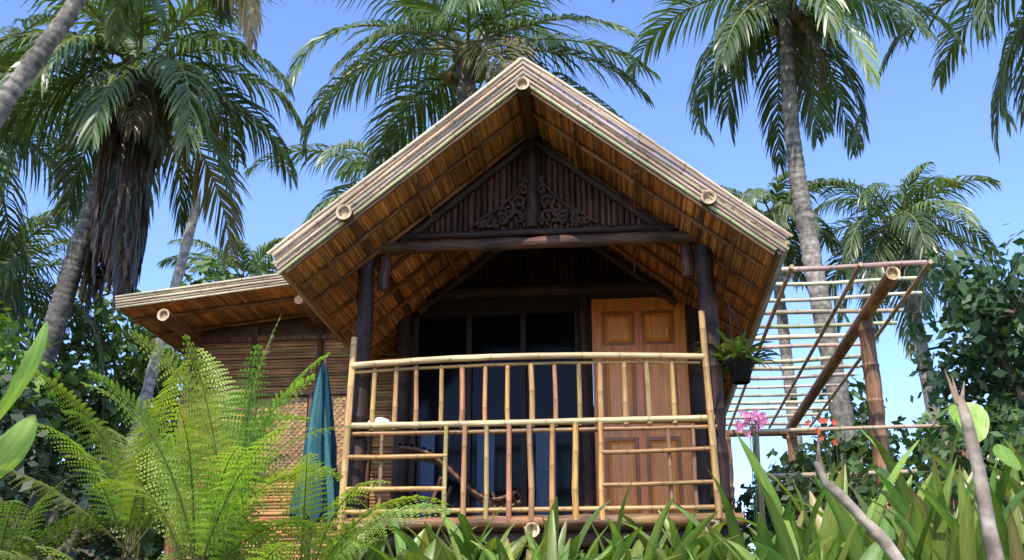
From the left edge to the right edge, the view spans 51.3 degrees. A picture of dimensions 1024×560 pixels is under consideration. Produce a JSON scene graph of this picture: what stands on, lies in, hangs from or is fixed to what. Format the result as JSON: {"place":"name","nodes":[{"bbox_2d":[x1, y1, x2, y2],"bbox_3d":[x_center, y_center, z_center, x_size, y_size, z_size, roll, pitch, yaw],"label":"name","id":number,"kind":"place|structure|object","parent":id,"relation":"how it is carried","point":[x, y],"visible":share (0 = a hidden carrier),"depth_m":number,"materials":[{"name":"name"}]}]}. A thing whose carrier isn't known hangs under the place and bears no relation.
{"place":"outdoors","nodes":[
{"label":"outdoors","id":0,"kind":"place"},
{"bbox_2d":[132,297,307,351],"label":"wing rafters","id":1,"kind":"object","parent":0,"point":[222,308],"visible":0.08,"depth_m":10.34,"materials":[{"name":"brown wood"}]},
{"bbox_2d":[122,278,303,353],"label":"wing roof","id":2,"kind":"structure","parent":1,"relation":"on","point":[288,308],"depth_m":10.41,"materials":[{"name":"brown wood"}]},
{"bbox_2d":[115,273,288,355],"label":"wing rake poles","id":3,"kind":"object","parent":2,"relation":"attached to","point":[148,298],"visible":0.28,"depth_m":10.02,"materials":[{"name":"beige wood"}]},
{"bbox_2d":[178,316,396,559],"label":"wing wall","id":4,"kind":"structure","parent":0,"point":[288,363],"depth_m":10.51,"materials":[{"name":"brown wood"}]},
{"bbox_2d":[0,0,1023,555],"label":"sky","id":5,"kind":"structure","parent":0,"point":[909,125],"materials":[{"name":"blue"}]},
{"bbox_3d":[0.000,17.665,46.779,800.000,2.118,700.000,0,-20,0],"label":"ground","id":6,"kind":"structure","parent":0,"visible":0},
{"bbox_2d":[0,321,47,477],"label":"banana plant","id":7,"kind":"object","parent":6,"relation":"on","point":[16,441],"visible":1,"depth_m":3.07,"materials":[{"name":"green plant"}]},
{"bbox_2d":[0,301,65,529],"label":"shrub","id":8,"kind":"object","parent":6,"relation":"on","point":[7,344],"visible":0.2,"depth_m":13.66,"materials":[{"name":"green plant"}]},
{"bbox_2d":[0,14,100,319],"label":"coconut palm","id":9,"kind":"object","parent":6,"relation":"on","point":[13,299],"visible":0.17,"depth_m":21.33,"materials":[{"name":"green plant"}]},
{"bbox_2d":[0,208,125,398],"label":"coconut palm","id":10,"kind":"object","parent":6,"relation":"on","point":[8,270],"visible":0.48,"depth_m":23.24,"materials":[{"name":"green plant"}]},
{"bbox_2d":[19,355,112,485],"bbox_3d":[-12.963,4.043,23.905,7.560,8.694,6.052,0,-20,0],"label":"broadleaf tree","id":11,"kind":"object","parent":6,"relation":"on","point":[78,387],"visible":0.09,"depth_m":23.83,"materials":[{"name":"green plant"}]},
{"bbox_2d":[0,478,136,559],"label":"fern","id":12,"kind":"object","parent":6,"relation":"on","point":[7,547],"visible":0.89,"depth_m":4.87,"materials":[{"name":"green plant"}]},
{"bbox_2d":[0,546,136,559],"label":"fern","id":13,"kind":"object","parent":6,"relation":"on","point":[25,556],"visible":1,"depth_m":4.00,"materials":[{"name":"green plant"}]},
{"bbox_2d":[0,357,152,559],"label":"shrub","id":14,"kind":"object","parent":6,"relation":"on","point":[38,458],"visible":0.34,"depth_m":8.33,"materials":[{"name":"green plant"}]},
{"bbox_2d":[0,372,152,559],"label":"shrub","id":15,"kind":"object","parent":6,"relation":"on","point":[149,537],"visible":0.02,"depth_m":10.91,"materials":[{"name":"green plant"}]},
{"bbox_2d":[0,463,171,559],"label":"shrub","id":16,"kind":"object","parent":6,"relation":"on","point":[88,550],"visible":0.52,"depth_m":5.61,"materials":[{"name":"green plant"}]},
{"bbox_2d":[23,255,239,556],"bbox_3d":[-8.480,3.968,25.348,8.226,9.826,5.631,0,-20,0],"label":"broadleaf tree","id":17,"kind":"object","parent":6,"relation":"on","point":[109,413],"visible":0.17,"depth_m":24.58,"materials":[{"name":"green plant"}]},
{"bbox_2d":[0,0,263,127],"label":"coconut palm","id":18,"kind":"object","parent":6,"relation":"on","point":[16,85],"visible":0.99,"depth_m":15.34,"materials":[{"name":"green plant"}]},
{"bbox_2d":[95,396,178,559],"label":"broadleaf tree","id":19,"kind":"object","parent":6,"relation":"on","point":[155,544],"visible":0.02,"depth_m":20.22,"materials":[{"name":"green plant"}]},
{"bbox_2d":[0,0,306,387],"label":"coconut palm","id":20,"kind":"object","parent":6,"relation":"on","point":[128,126],"visible":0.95,"depth_m":17.59,"materials":[{"name":"green plant"}]},
{"bbox_2d":[113,189,200,544],"bbox_3d":[-5.311,1.708,15.345,1.070,6.714,0.208,0,-20,0],"label":"broken palm trunk","id":21,"kind":"object","parent":6,"relation":"on","point":[149,383],"visible":0.42,"depth_m":15.90,"materials":[{"name":"grey plant"}]},
{"bbox_2d":[3,360,315,559],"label":"fern","id":22,"kind":"object","parent":6,"relation":"on","point":[136,514],"visible":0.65,"depth_m":5.15,"materials":[{"name":"green plant"}]},
{"bbox_2d":[65,370,352,559],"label":"fern","id":23,"kind":"object","parent":6,"relation":"on","point":[211,534],"visible":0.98,"depth_m":4.53,"materials":[{"name":"green plant"}]},
{"bbox_2d":[157,237,284,285],"bbox_3d":[-8.075,4.371,30.209,5.161,11.875,5.090,0,-20,0],"label":"coconut palm","id":24,"kind":"object","parent":6,"relation":"on","point":[252,267],"visible":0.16,"depth_m":31.61,"materials":[{"name":"green plant"}]},
{"bbox_2d":[131,314,330,559],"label":"fern","id":25,"kind":"object","parent":6,"relation":"on","point":[217,426],"visible":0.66,"depth_m":4.92,"materials":[{"name":"green plant"}]},
{"bbox_2d":[157,295,372,559],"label":"wing frame","id":26,"kind":"object","parent":6,"relation":"on","point":[169,319],"visible":0.28,"depth_m":10.48,"materials":[{"name":"brown wood"}]},
{"bbox_2d":[250,390,346,475],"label":"woven shutters","id":27,"kind":"object","parent":26,"relation":"attached to","point":[300,406],"visible":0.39,"depth_m":10.28,"materials":[{"name":"beige wicker"}]},
{"bbox_2d":[246,542,298,559],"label":"fern","id":28,"kind":"object","parent":6,"relation":"on","point":[273,552],"visible":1,"depth_m":3.86,"materials":[{"name":"green plant"}]},
{"bbox_2d":[157,452,453,559],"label":"fern","id":29,"kind":"object","parent":6,"relation":"on","point":[360,532],"visible":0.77,"depth_m":4.76,"materials":[{"name":"green plant"}]},
{"bbox_2d":[289,357,339,559],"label":"closed parasol","id":30,"kind":"object","parent":6,"relation":"on","point":[322,445],"visible":0.71,"depth_m":8.63,"materials":[{"name":"fabric"}]},
{"bbox_2d":[242,94,430,245],"bbox_3d":[-3.007,2.168,25.677,6.149,12.905,6.092,-17,-26,40],"label":"coconut palm","id":31,"kind":"object","parent":6,"relation":"on","point":[327,153],"visible":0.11,"depth_m":27.23,"materials":[{"name":"green plant"}]},
{"bbox_2d":[280,0,662,182],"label":"coconut palm","id":32,"kind":"object","parent":6,"relation":"on","point":[465,72],"visible":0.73,"depth_m":21.61,"materials":[{"name":"green plant"}]},
{"bbox_2d":[312,480,738,559],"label":"lily bed","id":33,"kind":"object","parent":6,"relation":"on","point":[466,545],"visible":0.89,"depth_m":5.74,"materials":[{"name":"green plant"}]},
{"bbox_2d":[330,513,743,556],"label":"deck","id":34,"kind":"structure","parent":6,"relation":"on","point":[501,525],"depth_m":7.74,"materials":[{"name":"brown wood"}]},
{"bbox_2d":[398,443,522,516],"bbox_3d":[-0.418,1.733,8.805,0.978,0.698,0.540,-2,-20,6],"label":"lounge chair","id":35,"kind":"object","parent":34,"relation":"on","point":[478,495],"visible":0.68,"depth_m":8.68,"materials":[{"name":"brown wood"}]},
{"bbox_2d":[337,310,723,530],"bbox_3d":[0.131,1.051,8.015,2.850,1.609,0.160,-2,-20,6],"label":"balcony railing","id":36,"kind":"object","parent":34,"relation":"on","point":[600,421],"visible":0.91,"depth_m":7.96,"materials":[{"name":"brown wood"}]},
{"bbox_2d":[368,417,389,421],"bbox_3d":[-1.021,1.073,8.168,0.181,0.048,0.075,-2,-20,6],"label":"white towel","id":37,"kind":"object","parent":36,"relation":"on","point":[379,419],"visible":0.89,"depth_m":8.14,"materials":[{"name":"fabric"}]},
{"bbox_2d":[406,235,691,517],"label":"porch back wall","id":38,"kind":"structure","parent":34,"relation":"on","point":[541,266],"depth_m":10.13,"materials":[{"name":"brown wood"}]},
{"bbox_2d":[414,313,576,517],"bbox_3d":[-0.134,1.343,9.787,1.569,2.130,0.010,-2,-20,6],"label":"window glass","id":39,"kind":"object","parent":38,"relation":"attached to","point":[545,333],"visible":0.36,"depth_m":9.90,"materials":[{"name":"black glass"}]},
{"bbox_2d":[419,432,556,516],"bbox_3d":[-0.220,1.843,9.596,1.240,0.940,0.014,-2,-20,6],"label":"curtain","id":40,"kind":"object","parent":39,"relation":"hanging from","point":[542,465],"visible":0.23,"depth_m":9.64,"materials":[{"name":"fabric"}]},
{"bbox_2d":[591,297,694,514],"bbox_3d":[1.178,1.214,9.650,0.865,2.220,0.120,-2,-20,6],"label":"door","id":41,"kind":"structure","parent":38,"relation":"attached to","point":[650,325],"depth_m":9.70,"materials":[{"name":"brown wood"}]},
{"bbox_2d":[443,425,673,559],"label":"side walls","id":42,"kind":"structure","parent":34,"relation":"on","point":[523,554],"depth_m":9.72,"materials":[{"name":"brown wood"}]},
{"bbox_2d":[284,96,775,402],"bbox_3d":[0.464,0.371,11.379,3.620,1.543,7.130,-2,-20,6],"label":"roof lining","id":43,"kind":"object","parent":42,"relation":"on","point":[331,302],"visible":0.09,"depth_m":8.59,"materials":[{"name":"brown wood"}]},
{"bbox_2d":[336,77,716,315],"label":"purlins","id":44,"kind":"object","parent":43,"relation":"attached to","point":[523,90],"visible":0.38,"depth_m":8.36,"materials":[{"name":"brown wood"}]},
{"bbox_2d":[267,57,792,407],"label":"rake poles","id":45,"kind":"object","parent":43,"relation":"attached to","point":[500,87],"visible":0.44,"depth_m":8.02,"materials":[{"name":"brown wood"}]},
{"bbox_2d":[271,82,790,414],"bbox_3d":[0.466,0.336,11.391,3.827,1.625,7.130,-2,-20,6],"label":"roof thatch","id":46,"kind":"object","parent":43,"relation":"on","point":[773,282],"visible":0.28,"depth_m":8.21,"materials":[{"name":"brown plant"}]},
{"bbox_2d":[344,132,732,559],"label":"posts and beams","id":47,"kind":"object","parent":6,"relation":"on","point":[650,231],"visible":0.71,"depth_m":8.66,"materials":[{"name":"brown wood"}]},
{"bbox_2d":[285,80,774,383],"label":"rafters","id":48,"kind":"object","parent":47,"relation":"on","point":[636,183],"visible":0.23,"depth_m":8.44,"materials":[{"name":"brown wood"}]},
{"bbox_2d":[407,139,663,232],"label":"gable panel","id":49,"kind":"structure","parent":47,"relation":"attached to","point":[563,183],"depth_m":8.79,"materials":[{"name":"brown wood"}]},
{"bbox_2d":[469,172,597,228],"bbox_3d":[0.170,-0.659,8.749,1.054,0.526,0.041,-2,-20,6],"label":"carved ornament","id":50,"kind":"object","parent":49,"relation":"attached to","point":[504,218],"visible":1,"depth_m":8.71,"materials":[{"name":"brown wood"}]},
{"bbox_2d":[694,304,781,384],"bbox_3d":[1.642,0.485,8.088,0.656,0.621,0.609,13,-24,-32],"label":"potted fern","id":51,"kind":"object","parent":47,"relation":"attached to","point":[738,359],"visible":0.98,"depth_m":7.94,"materials":[{"name":"green plant"}]},
{"bbox_2d":[346,535,829,559],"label":"lily bed","id":52,"kind":"object","parent":6,"relation":"on","point":[438,554],"visible":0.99,"depth_m":4.64,"materials":[{"name":"green plant"}]},
{"bbox_2d":[734,408,769,537],"bbox_3d":[1.639,1.349,7.181,0.224,0.977,0.148,0,-20,0],"label":"orchid","id":53,"kind":"object","parent":6,"relation":"on","point":[756,417],"visible":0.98,"depth_m":7.27,"materials":[{"name":"pink plant"}]},
{"bbox_2d":[611,0,966,463],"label":"coconut palm","id":54,"kind":"object","parent":6,"relation":"on","point":[801,37],"visible":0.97,"depth_m":21.02,"materials":[{"name":"green plant"}]},
{"bbox_2d":[704,170,877,450],"bbox_3d":[7.088,3.298,28.875,5.076,12.956,4.598,4,-20,-12],"label":"coconut palm","id":55,"kind":"object","parent":6,"relation":"on","point":[777,213],"visible":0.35,"depth_m":29.78,"materials":[{"name":"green plant"}]},
{"bbox_2d":[743,445,889,553],"bbox_3d":[3.873,3.933,15.318,4.182,2.972,2.610,0,-20,0],"label":"shrub","id":56,"kind":"object","parent":6,"relation":"on","point":[745,535],"depth_m":15.59,"materials":[{"name":"green plant"}]},
{"bbox_2d":[805,416,845,481],"bbox_3d":[1.979,1.333,6.583,0.217,0.998,0.165,0,-20,0],"label":"red flower","id":57,"kind":"object","parent":6,"relation":"on","point":[823,421],"visible":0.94,"depth_m":6.65,"materials":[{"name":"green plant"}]},
{"bbox_2d":[732,461,922,555],"bbox_3d":[3.562,2.653,10.305,2.890,1.951,2.034,0,-20,0],"label":"shrub","id":58,"kind":"object","parent":6,"relation":"on","point":[745,497],"visible":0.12,"depth_m":10.75,"materials":[{"name":"green plant"}]},
{"bbox_2d":[725,259,932,523],"bbox_3d":[3.228,2.283,11.433,1.468,2.944,6.550,-2,-20,6],"label":"bamboo pergola","id":59,"kind":"object","parent":6,"relation":"on","point":[861,325],"visible":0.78,"depth_m":10.46,"materials":[{"name":"brown wood"}]},
{"bbox_2d":[672,400,1023,559],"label":"canna bed","id":60,"kind":"object","parent":6,"relation":"on","point":[923,523],"visible":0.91,"depth_m":5.21,"materials":[{"name":"green plant"}]},
{"bbox_2d":[813,438,904,559],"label":"dead branch","id":61,"kind":"object","parent":6,"relation":"on","point":[881,537],"visible":1,"depth_m":3.94,"materials":[{"name":"grey wood"}]},
{"bbox_2d":[745,406,986,536],"bbox_3d":[6.138,3.449,13.746,6.133,3.581,3.479,0,-20,0],"label":"shrub","id":62,"kind":"object","parent":6,"relation":"on","point":[856,443],"visible":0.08,"depth_m":13.91,"materials":[{"name":"green plant"}]},
{"bbox_2d":[750,423,1023,522],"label":"bamboo fence","id":63,"kind":"object","parent":6,"relation":"on","point":[810,429],"visible":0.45,"depth_m":8.99,"materials":[{"name":"beige wood"}]},
{"bbox_2d":[787,161,1004,423],"bbox_3d":[10.988,3.217,28.613,5.995,12.962,6.389,-17,-26,38],"label":"coconut palm","id":64,"kind":"object","parent":6,"relation":"on","point":[895,240],"visible":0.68,"depth_m":29.50,"materials":[{"name":"green plant"}]},
{"bbox_2d":[776,393,1023,559],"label":"shrub","id":65,"kind":"object","parent":6,"relation":"on","point":[863,487],"visible":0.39,"depth_m":7.25,"materials":[{"name":"green plant"}]},
{"bbox_2d":[790,365,1023,489],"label":"broadleaf tree","id":66,"kind":"object","parent":6,"relation":"on","point":[928,435],"visible":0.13,"depth_m":20.28,"materials":[{"name":"green plant"}]},
{"bbox_2d":[878,0,1023,162],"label":"coconut palm","id":67,"kind":"object","parent":6,"relation":"on","point":[1015,41],"visible":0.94,"depth_m":21.18,"materials":[{"name":"green plant"}]},
{"bbox_2d":[948,441,971,514],"bbox_3d":[3.122,1.680,7.251,0.200,1.202,0.200,-2,-20,6],"label":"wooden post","id":68,"kind":"object","parent":6,"relation":"on","point":[965,454],"visible":0.03,"depth_m":7.31,"materials":[{"name":"brown wood"}]},
{"bbox_2d":[899,223,1023,506],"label":"broadleaf tree","id":69,"kind":"object","parent":6,"relation":"on","point":[984,309],"visible":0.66,"depth_m":19.72,"materials":[{"name":"green plant"}]},
{"bbox_2d":[944,369,1004,559],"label":"splintered stump","id":70,"kind":"object","parent":6,"relation":"on","point":[993,549],"visible":1,"depth_m":3.97,"materials":[{"name":"grey wood"}]},
{"bbox_2d":[948,402,1020,469],"bbox_3d":[1.860,1.039,4.011,0.288,1.192,0.088,5,-21,-12],"label":"broad leaf sapling","id":71,"kind":"object","parent":6,"relation":"on","point":[1002,453],"visible":0.7,"depth_m":4.18,"materials":[{"name":"green plant"}]},
{"bbox_2d":[951,260,1023,411],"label":"broadleaf tree","id":72,"kind":"object","parent":6,"relation":"on","point":[1018,361],"visible":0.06,"depth_m":23.38,"materials":[{"name":"green plant"}]}
]}

